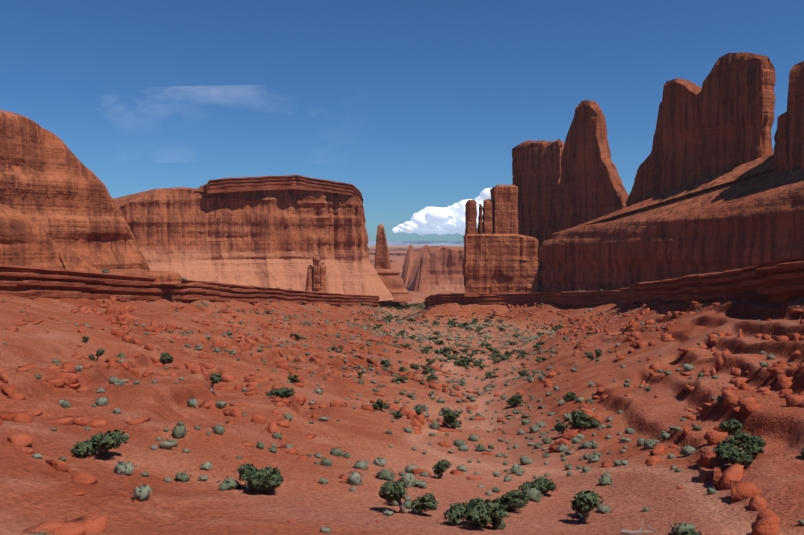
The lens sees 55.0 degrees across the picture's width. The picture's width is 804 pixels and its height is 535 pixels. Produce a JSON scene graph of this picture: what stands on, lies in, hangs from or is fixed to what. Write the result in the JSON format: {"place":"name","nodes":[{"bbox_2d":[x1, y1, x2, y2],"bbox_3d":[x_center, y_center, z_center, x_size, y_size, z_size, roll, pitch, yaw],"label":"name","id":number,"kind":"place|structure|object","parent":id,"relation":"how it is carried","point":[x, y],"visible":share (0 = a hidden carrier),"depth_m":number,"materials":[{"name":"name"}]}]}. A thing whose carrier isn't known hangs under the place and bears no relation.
{"place":"outdoors","nodes":[
{"label":"outdoors","id":0,"kind":"place"},
{"bbox_2d":[0,110,149,269],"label":"cliff","id":1,"kind":"structure","parent":0,"point":[53,187],"depth_m":261.78,"materials":[{"name":"stone"}]},
{"bbox_2d":[0,204,180,284],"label":"buttress","id":2,"kind":"structure","parent":1,"relation":"on","point":[25,240],"depth_m":198.37,"materials":[{"name":"stone"}]},
{"bbox_2d":[0,241,803,534],"bbox_3d":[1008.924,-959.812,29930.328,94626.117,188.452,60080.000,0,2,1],"label":"desert ground","id":3,"kind":"structure","parent":0,"point":[34,491],"depth_m":88.61,"materials":[{"name":"red soil"}]},
{"bbox_2d":[26,528,53,534],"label":"bushes","id":4,"kind":"object","parent":3,"relation":"on","point":[41,533],"visible":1,"depth_m":30.42,"materials":[{"name":"green plant"}]},
{"bbox_2d":[0,265,404,306],"bbox_3d":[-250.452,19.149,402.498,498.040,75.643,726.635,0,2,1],"label":"ledge bench","id":5,"kind":"object","parent":3,"relation":"on","point":[25,281],"visible":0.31,"depth_m":212.75,"materials":[{"name":"brown stone"}]},
{"bbox_2d":[305,265,313,291],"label":"hoodoo","id":6,"kind":"object","parent":5,"relation":"on","point":[309,283],"visible":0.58,"depth_m":501.79,"materials":[{"name":"stone"}]},
{"bbox_2d":[312,255,319,291],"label":"hoodoo","id":7,"kind":"object","parent":5,"relation":"on","point":[316,274],"visible":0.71,"depth_m":501.38,"materials":[{"name":"stone"}]},
{"bbox_2d":[319,263,326,292],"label":"hoodoo","id":8,"kind":"object","parent":5,"relation":"on","point":[322,266],"visible":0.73,"depth_m":501.88,"materials":[{"name":"stone"}]},
{"bbox_2d":[114,187,393,300],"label":"mesa","id":9,"kind":"structure","parent":3,"relation":"on","point":[272,238],"depth_m":539.26,"materials":[{"name":"stone"}]},
{"bbox_2d":[197,175,363,202],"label":"caprock","id":10,"kind":"structure","parent":9,"relation":"on","point":[285,182],"depth_m":543.66,"materials":[{"name":"brown stone"}]},
{"bbox_2d":[23,265,602,290],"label":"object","id":11,"kind":"object","parent":3,"relation":"on","point":[105,271],"visible":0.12,"depth_m":254.09,"materials":[{"name":"brown stone"}]},
{"bbox_2d":[369,257,404,262],"bbox_3d":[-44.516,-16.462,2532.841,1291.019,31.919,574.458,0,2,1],"label":"mesa","id":12,"kind":"structure","parent":3,"relation":"on","point":[394,259],"depth_m":2365.28,"materials":[{"name":"stone"}]},
{"bbox_2d":[371,263,403,276],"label":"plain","id":13,"kind":"structure","parent":3,"relation":"on","point":[399,266],"depth_m":1696.34,"materials":[{"name":"stone"}]},
{"bbox_2d":[369,251,406,256],"bbox_3d":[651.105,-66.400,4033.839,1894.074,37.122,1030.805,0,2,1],"label":"mesa","id":14,"kind":"structure","parent":3,"relation":"on","point":[394,253],"depth_m":3591.60,"materials":[{"name":"stone"}]},
{"bbox_2d":[375,269,411,301],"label":"rock pedestal","id":15,"kind":"object","parent":3,"relation":"on","point":[392,280],"visible":0.56,"depth_m":584.91,"materials":[{"name":"orange stone"}]},
{"bbox_2d":[374,224,390,268],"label":"spire","id":16,"kind":"structure","parent":15,"relation":"on","point":[382,259],"depth_m":593.85,"materials":[{"name":"brown stone"}]},
{"bbox_2d":[368,247,420,250],"bbox_3d":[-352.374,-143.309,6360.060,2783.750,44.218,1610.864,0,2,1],"label":"mesa","id":17,"kind":"structure","parent":3,"relation":"on","point":[394,248],"depth_m":5609.44,"materials":[{"name":"stone"}]},
{"bbox_2d":[0,296,803,534],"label":"rocks","id":18,"kind":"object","parent":3,"relation":"on","point":[723,477],"depth_m":103.54,"materials":[{"name":"stone"}]},
{"bbox_2d":[0,297,803,534],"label":"boulder rubble","id":19,"kind":"object","parent":3,"relation":"on","point":[51,526],"visible":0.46,"depth_m":121.66,"materials":[{"name":"stone"}]},
{"bbox_2d":[1,299,803,534],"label":"green shrubs","id":20,"kind":"object","parent":3,"relation":"on","point":[532,494],"visible":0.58,"depth_m":97.74,"materials":[{"name":"green plant"}]},
{"bbox_2d":[20,299,803,534],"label":"sage shrubs","id":21,"kind":"object","parent":3,"relation":"on","point":[143,493],"visible":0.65,"depth_m":98.66,"materials":[{"name":"green plant"}]},
{"bbox_2d":[70,301,766,534],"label":"juniper bushes","id":22,"kind":"object","parent":3,"relation":"on","point":[478,511],"visible":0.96,"depth_m":60.27,"materials":[{"name":"green plant"}]},
{"bbox_2d":[401,244,464,291],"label":"cliff","id":23,"kind":"structure","parent":3,"relation":"on","point":[426,268],"depth_m":1166.01,"materials":[{"name":"brown stone"}]},
{"bbox_2d":[462,234,539,296],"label":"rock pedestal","id":24,"kind":"object","parent":3,"relation":"on","point":[500,263],"visible":0.96,"depth_m":448.15,"materials":[{"name":"stone"}]},
{"bbox_2d":[465,200,476,234],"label":"finger","id":25,"kind":"object","parent":24,"relation":"on","point":[471,216],"visible":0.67,"depth_m":455.46},
{"bbox_2d":[477,204,482,233],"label":"finger","id":26,"kind":"object","parent":24,"relation":"on","point":[480,225],"visible":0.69,"depth_m":456.51},
{"bbox_2d":[483,199,492,233],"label":"finger","id":27,"kind":"object","parent":24,"relation":"on","point":[487,217],"visible":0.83,"depth_m":455.25},
{"bbox_2d":[490,185,517,233],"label":"finger","id":28,"kind":"object","parent":24,"relation":"on","point":[504,199],"visible":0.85,"depth_m":453.87},
{"bbox_2d":[425,258,803,306],"bbox_3d":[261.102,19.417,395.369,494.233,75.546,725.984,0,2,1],"label":"ledge bench","id":29,"kind":"object","parent":3,"relation":"on","point":[777,281],"visible":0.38,"depth_m":203.74,"materials":[{"name":"brown stone"}]},
{"bbox_2d":[621,520,655,533],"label":"fallen log","id":30,"kind":"object","parent":3,"relation":"on","point":[628,532],"visible":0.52,"depth_m":46.63,"materials":[{"name":"grey wood"}]},
{"bbox_2d":[539,152,803,291],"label":"plinth wall","id":31,"kind":"structure","parent":3,"relation":"on","point":[748,214],"depth_m":365.18,"materials":[{"name":"stone"}]},
{"bbox_2d":[555,100,628,232],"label":"rock fin","id":32,"kind":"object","parent":31,"relation":"on","point":[591,187],"depth_m":469.80,"materials":[{"name":"brown stone"}]},
{"bbox_2d":[626,52,775,206],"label":"fin","id":33,"kind":"object","parent":31,"relation":"attached to","point":[721,119],"visible":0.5,"depth_m":385.16,"materials":[{"name":"brown stone"}]},
{"bbox_2d":[774,61,803,171],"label":"fin","id":34,"kind":"object","parent":31,"relation":"attached to","point":[789,145],"visible":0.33,"depth_m":340.72,"materials":[{"name":"brown stone"}]},
{"bbox_2d":[0,0,803,240],"label":"sky","id":35,"kind":"structure","parent":0,"point":[415,105],"materials":[{"name":"blue"}]},
{"bbox_2d":[392,188,491,234],"bbox_3d":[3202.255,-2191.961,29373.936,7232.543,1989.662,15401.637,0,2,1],"label":"cloud","id":36,"kind":"structure","parent":0,"point":[439,220],"depth_m":26008.24,"materials":[{"name":"white"}]},
{"bbox_2d":[512,139,564,291],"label":"tower block","id":37,"kind":"structure","parent":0,"point":[536,169],"depth_m":518.12,"materials":[{"name":"brown stone"}]}
]}

